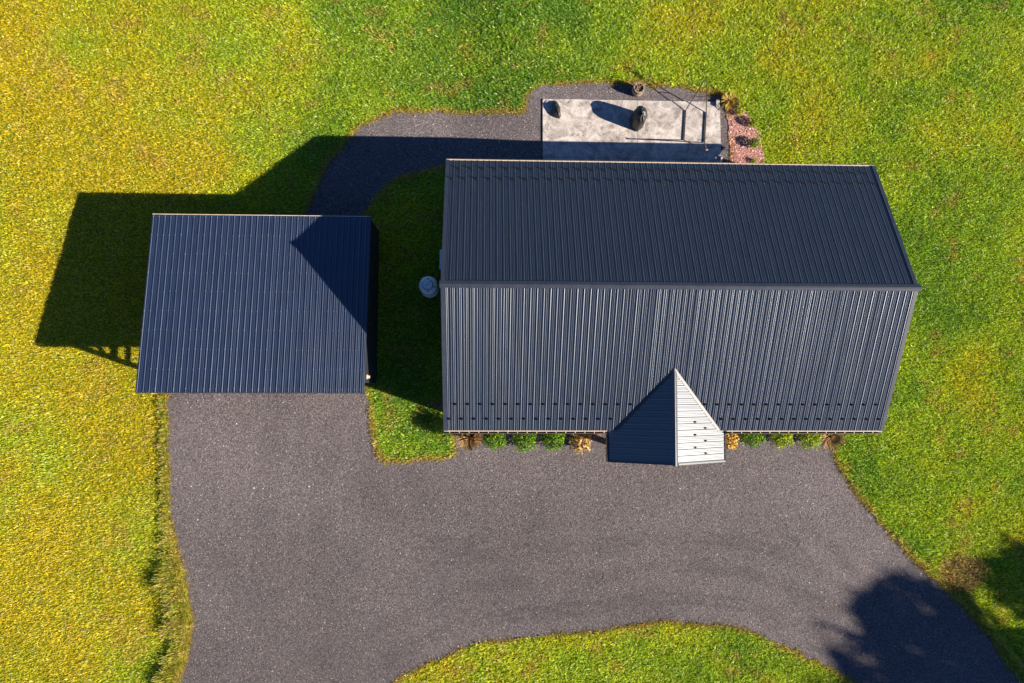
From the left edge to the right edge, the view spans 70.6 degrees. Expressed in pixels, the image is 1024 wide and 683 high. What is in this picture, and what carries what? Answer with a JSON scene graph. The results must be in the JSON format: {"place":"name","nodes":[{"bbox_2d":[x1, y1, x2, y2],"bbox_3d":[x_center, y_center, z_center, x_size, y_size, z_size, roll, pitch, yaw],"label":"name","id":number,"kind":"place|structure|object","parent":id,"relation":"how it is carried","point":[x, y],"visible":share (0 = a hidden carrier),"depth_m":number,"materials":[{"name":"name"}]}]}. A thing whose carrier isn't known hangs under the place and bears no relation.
{"place":"outdoors","nodes":[
{"label":"outdoors","id":0,"kind":"place"},
{"bbox_2d":[0,0,1023,682],"bbox_3d":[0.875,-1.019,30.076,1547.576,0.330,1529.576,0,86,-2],"label":"ground","id":1,"kind":"structure","parent":0,"point":[82,322],"depth_m":30.17,"materials":[{"name":"green plant"}]},
{"bbox_2d":[135,214,378,393],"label":"pole shed","id":2,"kind":"structure","parent":1,"relation":"on","point":[233,303],"depth_m":27.09,"materials":[{"name":"paint"}]},
{"bbox_2d":[419,276,438,297],"bbox_3d":[-3.211,-2.300,29.390,1.145,1.556,0.776,-26,88,-4],"label":"propane tank","id":3,"kind":"object","parent":1,"relation":"on","point":[428,287],"visible":0.98,"depth_m":28.82,"materials":[{"name":"metal"}]},
{"bbox_2d":[439,250,441,269],"bbox_3d":[-2.768,-3.291,29.741,0.360,1.020,0.790,0,86,-2],"label":"heat pump","id":4,"kind":"object","parent":1,"relation":"on","point":[440,259],"visible":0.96,"depth_m":29.23,"materials":[{"name":"paint"}]},
{"bbox_2d":[541,434,566,451],"bbox_3d":[1.690,3.927,29.547,1.114,0.869,1.145,0,86,-2],"label":"boxwood shrub","id":5,"kind":"object","parent":1,"relation":"on","point":[558,437],"visible":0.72,"depth_m":29.35,"materials":[{"name":"green plant"}]},
{"bbox_2d":[149,393,1023,682],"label":"tall grass","id":6,"kind":"structure","parent":1,"relation":"on","point":[169,583],"depth_m":28.80,"materials":[{"name":"green plant"}]},
{"bbox_2d":[162,77,1023,682],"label":"dry grass fringe","id":7,"kind":"object","parent":1,"relation":"on","point":[454,437],"visible":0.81,"depth_m":30.03,"materials":[{"name":"green plant"}]},
{"bbox_2d":[543,99,720,161],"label":"patio","id":8,"kind":"structure","parent":1,"relation":"on","point":[591,130],"depth_m":30.51,"materials":[{"name":"concrete"}]},
{"bbox_2d":[552,101,560,118],"bbox_3d":[1.869,-9.759,30.294,0.400,0.314,0.750,0,86,-2],"label":"covered fire pit","id":9,"kind":"object","parent":8,"relation":"on","point":[556,112],"visible":1,"depth_m":30.26,"materials":[{"name":"grey fabric"}]},
{"bbox_2d":[629,106,647,131],"bbox_3d":[5.294,-9.307,30.000,0.650,1.101,0.834,0,86,-2],"label":"covered grill","id":10,"kind":"object","parent":8,"relation":"on","point":[638,117],"visible":1,"depth_m":29.71,"materials":[{"name":"grey fabric"}]},
{"bbox_2d":[683,75,708,150],"bbox_3d":[7.778,-9.150,29.794,0.936,1.655,3.118,4,86,-2],"label":"hammock stand","id":11,"kind":"object","parent":8,"relation":"on","point":[706,149],"visible":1,"depth_m":30.26,"materials":[{"name":"metal"}]},
{"bbox_2d":[439,156,921,465],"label":"house","id":12,"kind":"structure","parent":1,"relation":"on","point":[663,313],"depth_m":25.87,"materials":[{"name":"grey paint"}]},
{"bbox_2d":[721,92,740,111],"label":"ornamental grass","id":13,"kind":"object","parent":1,"relation":"on","point":[731,101],"depth_m":30.54,"materials":[{"name":"yellow plant"}]},
{"bbox_2d":[725,107,763,162],"bbox_3d":[9.887,-8.537,30.718,1.661,0.001,3.016,0,86,-2],"label":"stone bed","id":14,"kind":"object","parent":1,"relation":"on","point":[740,136],"visible":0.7,"depth_m":30.73,"materials":[{"name":"red gravel"}]},
{"bbox_2d":[735,106,744,115],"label":"shrub","id":15,"kind":"object","parent":14,"relation":"on","point":[740,112],"visible":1,"depth_m":30.56,"materials":[{"name":"green plant"}]},
{"bbox_2d":[749,116,758,127],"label":"shrub","id":16,"kind":"object","parent":14,"relation":"on","point":[753,123],"visible":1,"depth_m":30.46,"materials":[{"name":"green plant"}]},
{"bbox_2d":[748,136,760,147],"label":"shrub","id":17,"kind":"object","parent":14,"relation":"on","point":[753,144],"visible":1,"depth_m":30.42,"materials":[{"name":"green plant"}]},
{"bbox_2d":[741,434,765,449],"bbox_3d":[9.941,3.913,29.905,1.083,0.807,1.078,-37,88,-4],"label":"boxwood shrub","id":18,"kind":"object","parent":1,"relation":"on","point":[754,437],"visible":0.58,"depth_m":29.67,"materials":[{"name":"green plant"}]},
{"bbox_2d":[166,82,1021,682],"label":"driveway","id":19,"kind":"structure","parent":0,"point":[546,526],"depth_m":29.64,"materials":[{"name":"grey gravel"}]},
{"bbox_2d":[456,434,483,450],"bbox_3d":[-1.680,3.815,29.168,1.154,1.312,1.159,0,86,-2],"label":"dried perennial","id":20,"kind":"object","parent":19,"relation":"on","point":[467,441],"visible":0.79,"depth_m":28.77,"materials":[{"name":"brown plant"}]},
{"bbox_2d":[483,434,507,450],"bbox_3d":[-0.698,3.922,29.478,1.091,0.809,1.059,0,86,-2],"label":"boxwood shrub","id":21,"kind":"object","parent":19,"relation":"on","point":[496,443],"visible":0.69,"depth_m":29.25,"materials":[{"name":"green plant"}]},
{"bbox_2d":[510,434,537,452],"bbox_3d":[0.499,3.985,29.458,1.189,0.930,1.204,0,86,-2],"label":"boxwood shrub","id":22,"kind":"object","parent":19,"relation":"on","point":[530,440],"visible":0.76,"depth_m":29.27,"materials":[{"name":"green plant"}]},
{"bbox_2d":[568,434,591,454],"bbox_3d":[2.791,4.092,29.639,1.000,0.780,1.110,0,86,-2],"label":"hydrangea bush","id":23,"kind":"object","parent":19,"relation":"on","point":[580,447],"visible":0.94,"depth_m":29.46,"materials":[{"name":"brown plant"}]},
{"bbox_2d":[632,73,650,96],"bbox_3d":[5.392,-10.684,30.231,0.675,0.973,0.798,0,86,-2],"label":"wooden barrel","id":24,"kind":"object","parent":19,"relation":"on","point":[638,88],"visible":1,"depth_m":30.27,"materials":[{"name":"wood"}]},
{"bbox_2d":[726,434,740,449],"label":"hydrangea bush","id":25,"kind":"object","parent":19,"relation":"on","point":[729,437],"visible":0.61,"depth_m":29.70,"materials":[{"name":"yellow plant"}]},
{"bbox_2d":[769,434,793,449],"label":"boxwood shrub","id":26,"kind":"object","parent":19,"relation":"on","point":[782,439],"visible":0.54,"depth_m":29.70,"materials":[{"name":"green plant"}]},
{"bbox_2d":[794,434,821,449],"bbox_3d":[12.310,3.902,29.920,1.177,0.914,1.164,0,86,-2],"label":"boxwood shrub","id":27,"kind":"object","parent":19,"relation":"on","point":[809,438],"visible":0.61,"depth_m":29.73,"materials":[{"name":"green plant"}]},
{"bbox_2d":[818,434,846,451],"bbox_3d":[13.311,3.964,30.200,1.244,0.367,1.254,0,86,-2],"label":"dried perennial","id":28,"kind":"object","parent":19,"relation":"on","point":[831,440],"visible":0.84,"depth_m":30.09,"materials":[{"name":"brown plant"}]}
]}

